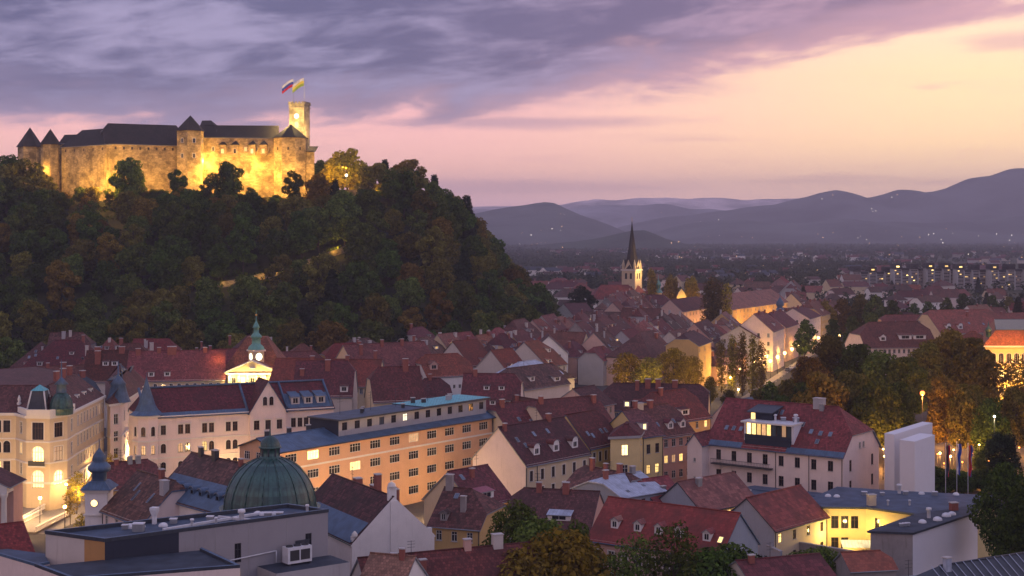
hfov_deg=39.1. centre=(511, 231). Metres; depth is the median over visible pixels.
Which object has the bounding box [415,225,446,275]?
broadleaf tree
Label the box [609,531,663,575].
broadleaf tree
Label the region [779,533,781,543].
window
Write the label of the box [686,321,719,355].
town house
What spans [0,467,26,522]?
house
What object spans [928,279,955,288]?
plain house
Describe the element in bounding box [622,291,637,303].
town house
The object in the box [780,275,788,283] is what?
plain house
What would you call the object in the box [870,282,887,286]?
plain house
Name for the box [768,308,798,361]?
town house
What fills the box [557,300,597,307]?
plain house
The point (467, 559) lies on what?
town house
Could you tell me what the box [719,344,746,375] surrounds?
town house
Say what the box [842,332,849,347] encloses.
broadleaf tree
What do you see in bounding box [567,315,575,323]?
town house
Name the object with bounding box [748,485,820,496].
town house
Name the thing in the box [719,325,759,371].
town house
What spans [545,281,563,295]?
plain house
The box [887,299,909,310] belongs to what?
plain house
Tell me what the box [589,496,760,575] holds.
town house
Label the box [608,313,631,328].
town house
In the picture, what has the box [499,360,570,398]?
town house
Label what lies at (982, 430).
broadleaf tree
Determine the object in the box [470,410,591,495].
town house
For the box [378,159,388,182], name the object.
fir tree
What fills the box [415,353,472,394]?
town house
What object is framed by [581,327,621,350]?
town house
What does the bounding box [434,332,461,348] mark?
town house
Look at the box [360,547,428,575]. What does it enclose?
town house
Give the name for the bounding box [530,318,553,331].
town house
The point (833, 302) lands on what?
plain house
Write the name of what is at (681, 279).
plain house
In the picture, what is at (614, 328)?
town house
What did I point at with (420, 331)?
town house
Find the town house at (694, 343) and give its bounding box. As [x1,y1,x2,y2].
[665,330,711,385]
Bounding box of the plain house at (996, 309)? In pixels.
[990,305,1005,312]
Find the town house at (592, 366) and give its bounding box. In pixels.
[577,345,611,385]
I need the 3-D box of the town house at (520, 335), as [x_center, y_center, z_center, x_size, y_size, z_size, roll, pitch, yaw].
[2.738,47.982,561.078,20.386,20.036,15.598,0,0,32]
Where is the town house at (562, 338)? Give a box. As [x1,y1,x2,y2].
[539,328,587,345]
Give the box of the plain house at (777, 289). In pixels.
[760,286,780,293]
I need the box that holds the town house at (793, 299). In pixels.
[786,290,804,307]
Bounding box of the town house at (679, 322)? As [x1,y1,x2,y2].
[668,310,688,329]
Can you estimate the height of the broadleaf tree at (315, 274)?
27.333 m
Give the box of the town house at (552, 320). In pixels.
[540,313,568,330]
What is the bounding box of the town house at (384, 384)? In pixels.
[364,358,424,407]
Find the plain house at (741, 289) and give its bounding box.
[733,286,756,292]
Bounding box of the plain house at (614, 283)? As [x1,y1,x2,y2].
[608,281,621,284]
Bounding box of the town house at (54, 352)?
[21,335,93,366]
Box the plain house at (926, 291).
[914,288,929,294]
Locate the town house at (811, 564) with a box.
[722,546,836,575]
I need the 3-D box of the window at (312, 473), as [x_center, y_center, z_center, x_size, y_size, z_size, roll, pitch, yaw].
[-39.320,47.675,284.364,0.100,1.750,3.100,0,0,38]
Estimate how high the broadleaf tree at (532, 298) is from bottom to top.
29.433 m
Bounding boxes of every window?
[2,420,10,432]
[2,440,10,451]
[2,460,10,471]
[19,421,22,433]
[19,441,22,454]
[19,462,22,474]
[31,422,43,439]
[31,446,43,460]
[31,470,43,488]
[54,421,62,437]
[54,445,62,461]
[54,469,62,485]
[113,413,118,424]
[113,430,118,441]
[113,447,118,458]
[140,426,145,436]
[140,445,145,455]
[150,426,155,436]
[150,444,155,454]
[160,424,166,435]
[160,443,166,453]
[161,462,166,471]
[177,423,183,434]
[177,442,183,452]
[184,422,191,433]
[184,442,190,451]
[201,421,208,432]
[201,441,207,450]
[208,421,214,432]
[208,440,214,450]
[225,420,231,431]
[225,439,231,449]
[231,377,235,382]
[232,419,238,430]
[232,439,237,448]
[235,543,240,562]
[240,377,245,382]
[244,450,249,459]
[253,419,259,429]
[262,396,267,405]
[264,418,271,429]
[269,396,273,405]
[276,417,283,428]
[285,453,296,461]
[290,416,296,427]
[297,416,302,426]
[303,415,308,426]
[305,533,310,543]
[308,449,318,459]
[308,468,318,477]
[329,446,339,455]
[329,464,339,474]
[342,422,346,430]
[350,443,359,452]
[350,461,359,470]
[355,420,359,428]
[367,418,371,426]
[370,439,379,448]
[370,457,379,466]
[370,476,373,483]
[379,417,383,424]
[390,436,399,445]
[390,453,399,462]
[390,471,399,480]
[391,415,395,422]
[403,413,406,420]
[409,433,417,441]
[409,450,417,459]
[409,467,417,476]
[409,485,417,494]
[414,411,418,418]
[427,430,435,438]
[427,447,435,455]
[427,464,435,473]
[427,481,435,490]
[435,530,441,540]
[437,408,440,415]
[445,427,453,435]
[445,444,453,452]
[445,460,453,469]
[450,531,456,541]
[462,424,470,432]
[462,441,470,449]
[462,457,470,465]
[467,532,472,543]
[479,421,487,429]
[479,438,487,446]
[529,470,533,481]
[540,467,544,479]
[551,465,554,477]
[562,463,565,475]
[572,461,575,472]
[582,459,586,465]
[598,450,601,461]
[604,449,607,459]
[607,550,614,560]
[622,445,628,455]
[623,465,627,471]
[646,465,649,474]
[655,443,659,452]
[655,463,659,472]
[664,440,668,447]
[664,455,668,463]
[679,438,683,445]
[679,453,682,461]
[679,469,683,477]
[716,449,720,459]
[732,451,736,461]
[746,452,751,462]
[746,472,751,482]
[747,423,750,433]
[751,423,755,433]
[756,424,760,434]
[761,424,765,434]
[762,454,767,464]
[762,474,767,484]
[766,425,770,435]
[771,425,775,435]
[776,425,780,436]
[779,456,783,466]
[779,476,783,486]
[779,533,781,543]
[782,426,785,436]
[787,426,790,440]
[793,529,796,539]
[794,457,799,468]
[795,478,799,484]
[810,459,815,469]
[811,479,816,490]
[820,522,822,531]
[827,461,832,471]
[828,481,832,489]
[831,516,838,528]
[831,537,838,547]
[841,516,848,528]
[850,516,857,528]
[875,518,878,527]
[998,353,1003,363]
[1006,353,1011,363]
[1014,353,1019,362]
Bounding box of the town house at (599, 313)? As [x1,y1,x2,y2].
[592,310,607,317]
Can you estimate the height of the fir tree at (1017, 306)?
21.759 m
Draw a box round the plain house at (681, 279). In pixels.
[673,274,689,288]
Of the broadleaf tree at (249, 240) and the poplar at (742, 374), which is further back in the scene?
the broadleaf tree at (249, 240)
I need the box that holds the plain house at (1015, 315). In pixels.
[997,311,1023,318]
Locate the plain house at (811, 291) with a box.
[800,284,824,299]
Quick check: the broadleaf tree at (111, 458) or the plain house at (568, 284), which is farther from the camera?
the plain house at (568, 284)
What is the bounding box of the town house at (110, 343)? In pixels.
[101,337,122,349]
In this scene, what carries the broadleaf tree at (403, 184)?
on the castle hill at (111, 298)
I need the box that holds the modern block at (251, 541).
[0,503,349,575]
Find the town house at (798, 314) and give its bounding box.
[785,304,820,353]
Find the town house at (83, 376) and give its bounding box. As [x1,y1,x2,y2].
[78,370,100,391]
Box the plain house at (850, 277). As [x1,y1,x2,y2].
[839,274,862,281]
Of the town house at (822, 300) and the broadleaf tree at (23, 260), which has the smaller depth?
the broadleaf tree at (23, 260)
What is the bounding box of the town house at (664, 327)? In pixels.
[649,316,673,334]
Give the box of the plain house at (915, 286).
[906,283,920,288]
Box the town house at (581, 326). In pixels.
[568,321,595,336]
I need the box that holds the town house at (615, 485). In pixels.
[570,465,666,501]
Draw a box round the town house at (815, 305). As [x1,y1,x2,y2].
[801,298,830,341]
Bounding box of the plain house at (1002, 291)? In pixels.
[981,287,1006,300]
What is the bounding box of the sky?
[0,0,1023,206]
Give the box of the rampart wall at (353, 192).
[307,188,375,207]
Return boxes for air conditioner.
[282,543,311,565]
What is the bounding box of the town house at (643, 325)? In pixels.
[635,315,664,336]
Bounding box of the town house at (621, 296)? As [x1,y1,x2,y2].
[609,290,626,302]
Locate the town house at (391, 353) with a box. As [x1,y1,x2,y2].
[335,338,430,377]
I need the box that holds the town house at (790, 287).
[780,282,800,297]
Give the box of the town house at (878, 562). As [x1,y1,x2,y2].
[831,549,898,575]
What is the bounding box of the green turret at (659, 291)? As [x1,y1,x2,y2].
[656,275,662,294]
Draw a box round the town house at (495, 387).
[461,369,524,410]
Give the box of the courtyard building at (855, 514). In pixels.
[812,484,994,557]
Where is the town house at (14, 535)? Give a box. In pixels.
[0,521,34,551]
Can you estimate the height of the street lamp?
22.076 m
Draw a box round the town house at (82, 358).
[78,345,88,364]
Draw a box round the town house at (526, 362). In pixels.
[496,355,563,374]
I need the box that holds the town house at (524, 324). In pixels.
[503,318,540,337]
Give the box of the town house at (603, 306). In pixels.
[593,303,608,309]
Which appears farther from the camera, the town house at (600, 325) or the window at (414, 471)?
the town house at (600, 325)
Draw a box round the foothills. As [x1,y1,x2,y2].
[654,216,1023,244]
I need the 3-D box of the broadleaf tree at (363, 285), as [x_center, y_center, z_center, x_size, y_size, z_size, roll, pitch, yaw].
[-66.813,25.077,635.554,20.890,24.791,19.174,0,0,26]
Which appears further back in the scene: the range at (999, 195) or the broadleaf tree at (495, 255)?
the range at (999, 195)
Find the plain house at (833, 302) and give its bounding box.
[829,299,837,305]
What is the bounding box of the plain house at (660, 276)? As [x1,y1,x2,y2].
[644,273,664,281]
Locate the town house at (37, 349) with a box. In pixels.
[9,342,46,367]
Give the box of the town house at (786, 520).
[731,484,830,556]
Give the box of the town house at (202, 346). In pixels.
[195,341,211,349]
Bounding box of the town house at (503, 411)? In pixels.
[487,392,536,431]
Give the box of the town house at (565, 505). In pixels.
[504,473,604,542]
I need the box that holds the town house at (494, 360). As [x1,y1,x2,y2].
[474,348,521,372]
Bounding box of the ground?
[29,245,1023,558]
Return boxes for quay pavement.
[741,353,814,397]
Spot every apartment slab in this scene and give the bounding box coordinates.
[850,266,889,285]
[890,263,922,287]
[922,263,952,287]
[952,264,985,288]
[986,264,1023,289]
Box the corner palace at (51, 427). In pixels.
[0,359,105,510]
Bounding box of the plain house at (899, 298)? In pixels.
[884,292,907,306]
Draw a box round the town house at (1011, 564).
[916,552,1023,575]
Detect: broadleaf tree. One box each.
[0,154,25,174]
[0,158,52,192]
[0,222,18,252]
[0,275,37,313]
[0,311,12,350]
[0,336,27,368]
[7,202,37,218]
[7,204,42,249]
[8,229,48,261]
[9,251,34,279]
[10,293,42,328]
[14,299,47,348]
[19,176,58,200]
[37,336,48,344]
[40,255,58,278]
[42,190,72,227]
[43,259,81,318]
[44,318,77,338]
[58,191,73,203]
[59,238,101,270]
[61,253,85,287]
[62,490,80,524]
[64,209,107,236]
[65,471,87,513]
[67,213,92,245]
[71,296,107,331]
[73,513,84,526]
[74,318,114,345]
[75,214,103,257]
[79,195,91,212]
[81,289,103,317]
[82,200,99,212]
[83,187,99,202]
[94,219,111,242]
[96,232,123,275]
[102,226,119,248]
[106,305,143,338]
[106,453,117,461]
[107,157,147,196]
[107,304,148,344]
[110,191,142,223]
[110,272,148,300]
[114,242,156,280]
[120,223,145,256]
[122,215,152,245]
[123,288,153,322]
[130,197,158,234]
[141,288,183,334]
[145,252,169,283]
[150,300,182,343]
[152,193,177,208]
[152,234,192,263]
[153,189,164,203]
[167,169,187,196]
[168,284,190,318]
[168,318,204,349]
[172,186,188,196]
[172,188,211,216]
[181,255,204,290]
[192,306,238,334]
[193,276,224,324]
[199,180,213,198]
[203,320,244,349]
[205,161,244,201]
[206,197,218,211]
[216,212,235,244]
[216,332,246,348]
[218,194,236,214]
[225,214,259,271]
[227,274,264,334]
[228,226,257,249]
[230,201,256,225]
[239,282,275,335]
[242,193,267,220]
[252,210,284,229]
[256,215,283,243]
[259,317,286,349]
[264,253,294,295]
[265,200,282,217]
[267,197,279,203]
[271,281,302,322]
[276,194,313,225]
[276,318,307,350]
[281,170,303,199]
[284,259,311,290]
[301,206,336,252]
[302,253,335,305]
[303,172,332,204]
[304,319,350,353]
[311,301,350,327]
[312,195,331,222]
[314,159,330,182]
[317,251,339,277]
[320,148,368,189]
[324,189,358,222]
[329,196,362,245]
[330,303,357,338]
[336,261,384,311]
[347,319,394,342]
[354,162,391,196]
[354,189,381,209]
[356,189,381,223]
[359,292,391,326]
[370,238,399,260]
[373,250,402,285]
[376,167,396,206]
[380,295,402,321]
[383,208,405,236]
[389,170,419,217]
[391,231,427,261]
[392,164,405,170]
[392,277,426,308]
[395,167,421,187]
[396,262,426,290]
[397,307,426,330]
[398,159,429,182]
[410,189,437,228]
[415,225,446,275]
[416,178,428,189]
[422,258,456,293]
[423,289,454,334]
[424,181,446,207]
[424,298,460,326]
[426,194,449,219]
[426,234,460,265]
[431,216,453,248]
[439,186,453,205]
[442,213,461,242]
[442,320,464,332]
[443,198,469,227]
[446,280,479,325]
[458,211,477,232]
[459,235,487,268]
[465,295,491,318]
[468,255,495,294]
[470,244,495,265]
[470,310,484,330]
[470,311,504,335]
[472,221,481,234]
[477,217,487,238]
[478,499,537,545]
[479,238,493,254]
[485,227,494,239]
[487,292,523,317]
[488,248,499,269]
[488,310,511,328]
[489,243,503,273]
[490,237,510,265]
[494,313,516,325]
[497,268,526,290]
[497,547,556,575]
[502,283,527,303]
[509,515,570,563]
[510,264,531,291]
[510,278,526,302]
[512,303,539,321]
[513,526,617,575]
[524,282,553,311]
[547,308,561,316]
[548,297,557,308]
[550,296,558,307]
[559,518,603,572]
[567,285,598,309]
[593,551,634,575]
[607,352,641,382]
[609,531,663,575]
[631,356,662,382]
[639,519,705,575]
[655,347,687,383]
[679,355,704,383]
[704,376,717,409]
[719,389,734,403]
[750,389,763,399]
[758,381,780,400]
[773,394,788,401]
[777,379,796,399]
[789,382,808,402]
[790,356,830,390]
[791,371,849,413]
[792,319,817,355]
[813,334,846,382]
[820,299,837,321]
[825,319,841,337]
[826,369,870,416]
[833,343,871,380]
[834,298,851,339]
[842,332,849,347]
[844,316,859,332]
[845,293,873,326]
[848,381,904,446]
[860,349,911,401]
[861,312,879,325]
[862,295,885,320]
[883,300,902,313]
[885,382,921,426]
[887,356,930,417]
[907,340,949,415]
[908,303,919,313]
[922,301,932,313]
[925,374,961,466]
[926,327,969,378]
[939,297,954,309]
[942,383,989,468]
[947,337,1002,400]
[956,293,970,308]
[966,461,1023,555]
[969,396,1012,466]
[972,449,988,469]
[975,361,1006,403]
[982,431,1023,480]
[987,295,998,306]
[989,483,1023,554]
[992,360,1023,397]
[997,386,1023,447]
[1003,296,1013,312]
[1007,354,1023,392]
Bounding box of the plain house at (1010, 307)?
[1005,300,1023,312]
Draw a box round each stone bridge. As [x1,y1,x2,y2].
[23,504,45,517]
[23,509,69,533]
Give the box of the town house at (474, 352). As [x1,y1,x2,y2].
[443,338,487,368]
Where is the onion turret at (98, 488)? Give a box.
[79,439,117,525]
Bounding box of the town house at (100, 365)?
[83,346,128,427]
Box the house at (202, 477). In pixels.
[168,446,244,515]
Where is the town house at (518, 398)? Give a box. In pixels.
[511,390,534,401]
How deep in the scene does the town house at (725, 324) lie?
663.36 m
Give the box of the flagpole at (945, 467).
[945,443,945,492]
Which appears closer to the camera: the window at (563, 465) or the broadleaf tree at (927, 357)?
the window at (563, 465)
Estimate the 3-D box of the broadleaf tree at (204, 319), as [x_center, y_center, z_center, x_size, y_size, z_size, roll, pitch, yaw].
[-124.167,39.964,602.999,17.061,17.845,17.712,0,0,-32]
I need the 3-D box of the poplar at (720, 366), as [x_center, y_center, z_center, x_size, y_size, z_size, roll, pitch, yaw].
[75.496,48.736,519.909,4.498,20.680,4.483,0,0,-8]
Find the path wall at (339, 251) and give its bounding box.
[218,245,345,287]
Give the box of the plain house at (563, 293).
[553,287,585,303]
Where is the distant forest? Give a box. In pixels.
[503,242,1023,314]
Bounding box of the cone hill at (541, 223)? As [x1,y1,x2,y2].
[475,202,624,244]
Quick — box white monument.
[884,422,934,491]
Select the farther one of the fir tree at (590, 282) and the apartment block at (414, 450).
the fir tree at (590, 282)
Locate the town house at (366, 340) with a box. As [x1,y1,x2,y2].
[346,337,375,343]
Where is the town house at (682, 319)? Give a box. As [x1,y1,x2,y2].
[674,311,689,326]
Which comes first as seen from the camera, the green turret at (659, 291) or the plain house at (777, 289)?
the green turret at (659, 291)
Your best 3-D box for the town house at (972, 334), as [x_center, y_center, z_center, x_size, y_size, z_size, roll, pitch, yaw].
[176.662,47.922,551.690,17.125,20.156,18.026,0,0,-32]
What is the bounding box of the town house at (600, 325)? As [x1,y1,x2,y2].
[588,320,613,335]
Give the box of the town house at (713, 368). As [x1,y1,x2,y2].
[711,351,728,385]
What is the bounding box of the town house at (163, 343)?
[133,338,181,350]
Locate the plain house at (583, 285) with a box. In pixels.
[573,282,590,288]
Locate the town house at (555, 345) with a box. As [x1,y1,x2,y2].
[539,333,568,372]
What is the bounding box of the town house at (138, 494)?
[99,463,187,523]
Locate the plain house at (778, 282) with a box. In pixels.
[771,278,786,286]
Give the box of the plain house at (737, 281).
[727,278,744,291]
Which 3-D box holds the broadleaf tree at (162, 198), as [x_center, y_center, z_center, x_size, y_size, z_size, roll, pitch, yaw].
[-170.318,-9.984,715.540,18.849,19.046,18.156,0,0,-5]
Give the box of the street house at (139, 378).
[128,365,144,386]
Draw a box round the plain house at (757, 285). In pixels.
[743,280,770,289]
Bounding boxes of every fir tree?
[297,303,315,348]
[320,269,342,313]
[330,179,339,198]
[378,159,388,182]
[398,328,408,341]
[426,174,438,208]
[454,262,464,296]
[458,195,478,241]
[459,250,475,291]
[537,301,547,314]
[587,274,593,288]
[973,277,982,294]
[982,292,987,303]
[1012,296,1023,312]
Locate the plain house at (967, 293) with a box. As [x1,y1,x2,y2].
[956,288,972,301]
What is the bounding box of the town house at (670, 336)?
[662,328,686,342]
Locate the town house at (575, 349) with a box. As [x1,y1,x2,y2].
[563,340,586,382]
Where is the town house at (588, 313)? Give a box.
[585,311,620,316]
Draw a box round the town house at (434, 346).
[412,335,445,353]
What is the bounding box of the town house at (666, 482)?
[637,466,674,501]
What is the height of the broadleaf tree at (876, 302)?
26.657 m
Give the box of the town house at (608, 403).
[560,384,615,419]
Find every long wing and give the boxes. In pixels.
[127,346,225,386]
[661,296,706,322]
[706,289,788,323]
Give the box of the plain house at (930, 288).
[925,285,943,292]
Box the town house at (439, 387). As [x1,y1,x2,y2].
[422,374,452,398]
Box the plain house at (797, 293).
[784,291,806,299]
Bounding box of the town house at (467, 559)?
[350,532,543,575]
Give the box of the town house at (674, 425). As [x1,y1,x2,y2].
[628,400,695,482]
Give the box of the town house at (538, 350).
[515,340,567,371]
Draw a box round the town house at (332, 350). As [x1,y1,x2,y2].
[320,339,360,357]
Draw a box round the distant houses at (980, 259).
[512,247,1023,285]
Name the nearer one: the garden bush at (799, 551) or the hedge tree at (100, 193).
the garden bush at (799, 551)
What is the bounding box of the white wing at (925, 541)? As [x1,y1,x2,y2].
[867,501,978,575]
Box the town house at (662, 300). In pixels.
[645,294,669,306]
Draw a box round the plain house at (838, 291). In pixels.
[824,287,855,297]
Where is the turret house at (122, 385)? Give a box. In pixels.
[105,361,142,461]
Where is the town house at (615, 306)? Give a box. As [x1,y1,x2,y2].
[604,301,624,311]
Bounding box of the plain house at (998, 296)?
[983,291,1005,302]
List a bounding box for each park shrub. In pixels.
[935,466,960,492]
[944,469,973,491]
[954,475,979,493]
[967,468,990,491]
[977,475,991,491]
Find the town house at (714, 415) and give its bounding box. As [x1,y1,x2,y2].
[711,391,752,427]
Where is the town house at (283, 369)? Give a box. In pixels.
[269,355,383,408]
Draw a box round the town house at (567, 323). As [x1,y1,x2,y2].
[558,316,573,328]
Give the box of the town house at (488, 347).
[484,344,497,351]
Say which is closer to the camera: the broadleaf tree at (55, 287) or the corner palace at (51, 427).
the corner palace at (51, 427)
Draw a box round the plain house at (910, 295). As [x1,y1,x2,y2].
[896,289,926,300]
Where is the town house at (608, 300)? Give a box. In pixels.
[600,295,621,304]
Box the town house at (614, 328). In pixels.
[592,314,621,336]
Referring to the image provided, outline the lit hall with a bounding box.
[983,319,1023,400]
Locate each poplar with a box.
[647,268,658,294]
[663,274,674,298]
[673,276,678,298]
[684,278,694,296]
[691,275,699,296]
[699,281,715,320]
[707,277,721,319]
[710,280,727,321]
[715,338,726,392]
[720,282,732,314]
[726,334,737,392]
[734,331,749,395]
[746,334,759,393]
[755,341,767,396]
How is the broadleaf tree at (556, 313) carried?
on the castle hill at (111, 298)
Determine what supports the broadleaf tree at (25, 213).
on the castle hill at (111, 298)
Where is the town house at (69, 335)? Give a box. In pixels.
[47,330,96,348]
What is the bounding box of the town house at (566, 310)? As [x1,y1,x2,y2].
[556,303,592,317]
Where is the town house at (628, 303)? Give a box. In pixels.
[622,298,639,307]
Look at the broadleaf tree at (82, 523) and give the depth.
267.77 m
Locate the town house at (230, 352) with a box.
[225,348,237,382]
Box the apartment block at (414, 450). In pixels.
[234,387,495,505]
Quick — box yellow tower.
[608,402,644,471]
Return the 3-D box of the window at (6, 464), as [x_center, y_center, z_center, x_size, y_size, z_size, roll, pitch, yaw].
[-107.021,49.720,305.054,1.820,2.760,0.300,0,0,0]
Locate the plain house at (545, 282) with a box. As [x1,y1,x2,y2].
[529,281,548,284]
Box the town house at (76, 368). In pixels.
[38,359,83,374]
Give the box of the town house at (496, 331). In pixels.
[487,327,506,336]
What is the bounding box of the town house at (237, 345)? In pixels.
[228,335,271,347]
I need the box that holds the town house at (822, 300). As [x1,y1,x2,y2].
[817,298,839,313]
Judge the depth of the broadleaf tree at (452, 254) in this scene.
684.09 m
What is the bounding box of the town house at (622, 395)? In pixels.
[603,378,710,417]
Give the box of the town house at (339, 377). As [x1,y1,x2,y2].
[294,354,357,411]
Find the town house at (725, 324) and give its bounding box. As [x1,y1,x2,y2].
[717,317,735,331]
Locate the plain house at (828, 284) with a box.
[822,278,842,290]
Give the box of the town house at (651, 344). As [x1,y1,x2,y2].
[605,330,666,385]
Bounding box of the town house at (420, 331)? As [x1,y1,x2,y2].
[397,323,434,341]
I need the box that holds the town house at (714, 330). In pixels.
[698,319,723,339]
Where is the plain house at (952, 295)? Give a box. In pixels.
[929,288,959,307]
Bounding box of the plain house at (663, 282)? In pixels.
[660,278,678,287]
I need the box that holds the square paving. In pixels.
[37,451,106,533]
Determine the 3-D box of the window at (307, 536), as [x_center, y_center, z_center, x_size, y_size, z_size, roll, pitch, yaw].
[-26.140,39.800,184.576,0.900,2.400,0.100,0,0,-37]
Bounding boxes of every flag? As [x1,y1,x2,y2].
[282,79,292,93]
[292,78,303,92]
[946,445,949,476]
[957,444,961,474]
[968,445,972,476]
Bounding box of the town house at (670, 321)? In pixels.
[653,310,680,329]
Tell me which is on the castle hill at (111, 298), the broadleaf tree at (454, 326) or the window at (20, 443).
the broadleaf tree at (454, 326)
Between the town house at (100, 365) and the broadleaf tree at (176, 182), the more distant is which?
the broadleaf tree at (176, 182)
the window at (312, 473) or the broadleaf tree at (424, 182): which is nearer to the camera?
the window at (312, 473)
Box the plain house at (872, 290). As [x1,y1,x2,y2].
[864,285,886,299]
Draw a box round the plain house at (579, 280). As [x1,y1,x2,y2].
[574,278,586,283]
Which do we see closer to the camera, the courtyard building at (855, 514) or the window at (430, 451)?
the courtyard building at (855, 514)
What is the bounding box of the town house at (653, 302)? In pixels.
[648,296,660,307]
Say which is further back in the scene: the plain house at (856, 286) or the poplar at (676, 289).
the plain house at (856, 286)
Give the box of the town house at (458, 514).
[426,473,509,549]
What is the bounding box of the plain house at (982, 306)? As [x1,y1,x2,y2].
[964,303,992,310]
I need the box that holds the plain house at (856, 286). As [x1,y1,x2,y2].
[841,280,869,294]
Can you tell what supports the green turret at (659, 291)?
on the ground
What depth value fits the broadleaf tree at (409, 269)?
647.72 m
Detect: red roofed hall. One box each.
[844,321,934,380]
[877,314,920,322]
[916,309,999,338]
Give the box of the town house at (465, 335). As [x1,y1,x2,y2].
[457,331,475,339]
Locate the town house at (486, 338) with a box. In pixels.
[475,329,494,346]
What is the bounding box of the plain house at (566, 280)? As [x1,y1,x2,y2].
[555,279,573,281]
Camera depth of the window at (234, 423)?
328.61 m
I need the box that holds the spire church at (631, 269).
[591,224,645,304]
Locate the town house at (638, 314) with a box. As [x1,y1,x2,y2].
[631,309,652,322]
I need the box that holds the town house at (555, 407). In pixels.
[526,387,611,422]
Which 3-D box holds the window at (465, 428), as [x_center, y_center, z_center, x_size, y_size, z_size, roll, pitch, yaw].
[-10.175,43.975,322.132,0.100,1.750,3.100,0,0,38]
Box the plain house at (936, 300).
[909,294,943,312]
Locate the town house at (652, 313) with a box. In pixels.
[620,305,661,318]
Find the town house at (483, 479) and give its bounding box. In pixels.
[421,451,510,525]
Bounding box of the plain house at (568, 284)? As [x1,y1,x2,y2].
[558,281,578,287]
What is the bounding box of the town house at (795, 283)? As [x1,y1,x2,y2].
[779,280,801,292]
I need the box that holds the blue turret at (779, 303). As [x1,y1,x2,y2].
[776,297,783,310]
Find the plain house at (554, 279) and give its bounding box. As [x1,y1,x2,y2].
[550,277,565,281]
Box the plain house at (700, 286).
[697,283,719,292]
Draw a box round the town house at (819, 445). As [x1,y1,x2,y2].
[685,397,881,492]
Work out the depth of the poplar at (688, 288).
923.59 m
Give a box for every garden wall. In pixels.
[766,545,782,556]
[799,542,853,553]
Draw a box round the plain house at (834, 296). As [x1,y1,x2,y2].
[823,292,840,300]
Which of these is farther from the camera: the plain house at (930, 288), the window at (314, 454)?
the plain house at (930, 288)
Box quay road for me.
[740,340,839,397]
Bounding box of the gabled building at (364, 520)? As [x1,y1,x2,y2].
[315,467,435,571]
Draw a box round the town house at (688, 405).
[638,387,712,431]
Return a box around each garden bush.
[664,546,736,575]
[700,542,760,575]
[786,550,811,554]
[805,546,838,570]
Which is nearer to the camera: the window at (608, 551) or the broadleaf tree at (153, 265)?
the window at (608, 551)
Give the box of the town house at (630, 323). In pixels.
[622,317,634,327]
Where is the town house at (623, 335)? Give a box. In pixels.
[615,327,638,343]
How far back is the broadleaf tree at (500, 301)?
661.80 m
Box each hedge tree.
[72,187,86,204]
[90,187,101,203]
[103,189,113,204]
[139,187,148,196]
[144,189,157,198]
[236,193,243,204]
[243,187,258,198]
[259,198,267,207]
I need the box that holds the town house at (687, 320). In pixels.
[681,313,693,325]
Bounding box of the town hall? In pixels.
[224,313,285,382]
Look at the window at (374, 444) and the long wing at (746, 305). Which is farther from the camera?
the long wing at (746, 305)
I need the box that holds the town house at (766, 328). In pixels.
[741,309,784,371]
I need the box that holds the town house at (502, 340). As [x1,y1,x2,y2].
[484,331,517,350]
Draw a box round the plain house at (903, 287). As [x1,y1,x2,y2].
[882,283,912,300]
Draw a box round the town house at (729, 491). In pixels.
[658,467,753,510]
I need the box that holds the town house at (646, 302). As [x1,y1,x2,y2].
[637,294,655,307]
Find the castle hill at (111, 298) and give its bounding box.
[0,197,490,368]
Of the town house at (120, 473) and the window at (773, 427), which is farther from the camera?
the window at (773, 427)
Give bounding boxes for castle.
[16,81,317,200]
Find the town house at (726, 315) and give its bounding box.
[711,310,740,327]
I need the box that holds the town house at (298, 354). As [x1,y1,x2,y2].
[281,345,322,357]
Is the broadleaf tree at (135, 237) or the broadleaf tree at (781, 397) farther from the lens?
the broadleaf tree at (135, 237)
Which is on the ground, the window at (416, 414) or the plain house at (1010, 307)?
the plain house at (1010, 307)
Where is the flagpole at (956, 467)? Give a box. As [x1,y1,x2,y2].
[956,441,956,491]
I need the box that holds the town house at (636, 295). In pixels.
[627,289,641,301]
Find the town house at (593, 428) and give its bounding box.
[564,409,613,468]
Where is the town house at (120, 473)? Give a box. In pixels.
[87,450,157,495]
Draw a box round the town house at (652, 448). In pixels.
[610,408,665,476]
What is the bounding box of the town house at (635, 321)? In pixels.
[631,318,639,325]
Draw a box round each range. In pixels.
[472,198,797,212]
[568,204,724,227]
[618,168,1023,232]
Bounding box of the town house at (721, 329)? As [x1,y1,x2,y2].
[714,320,727,333]
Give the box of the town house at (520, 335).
[506,329,537,342]
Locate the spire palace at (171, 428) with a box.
[128,372,334,477]
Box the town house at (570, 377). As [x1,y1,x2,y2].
[542,361,575,389]
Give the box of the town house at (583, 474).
[560,457,641,488]
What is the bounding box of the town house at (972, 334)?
[963,331,983,349]
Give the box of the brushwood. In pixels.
[0,194,487,368]
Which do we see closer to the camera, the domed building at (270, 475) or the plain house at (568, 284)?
the domed building at (270, 475)
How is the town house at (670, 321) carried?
on the ground
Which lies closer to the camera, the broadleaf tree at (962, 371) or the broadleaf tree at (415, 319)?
the broadleaf tree at (962, 371)
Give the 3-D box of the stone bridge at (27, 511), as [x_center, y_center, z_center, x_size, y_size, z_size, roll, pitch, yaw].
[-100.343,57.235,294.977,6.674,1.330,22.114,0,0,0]
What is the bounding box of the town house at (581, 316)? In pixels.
[572,309,592,322]
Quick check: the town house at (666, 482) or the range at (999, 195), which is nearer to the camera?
the town house at (666, 482)
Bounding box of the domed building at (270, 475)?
[219,428,320,510]
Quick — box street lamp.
[920,390,924,421]
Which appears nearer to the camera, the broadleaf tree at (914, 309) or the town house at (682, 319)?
the town house at (682, 319)
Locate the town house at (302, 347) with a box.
[290,343,319,354]
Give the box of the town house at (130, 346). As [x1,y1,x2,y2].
[116,342,153,350]
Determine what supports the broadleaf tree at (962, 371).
on the ground

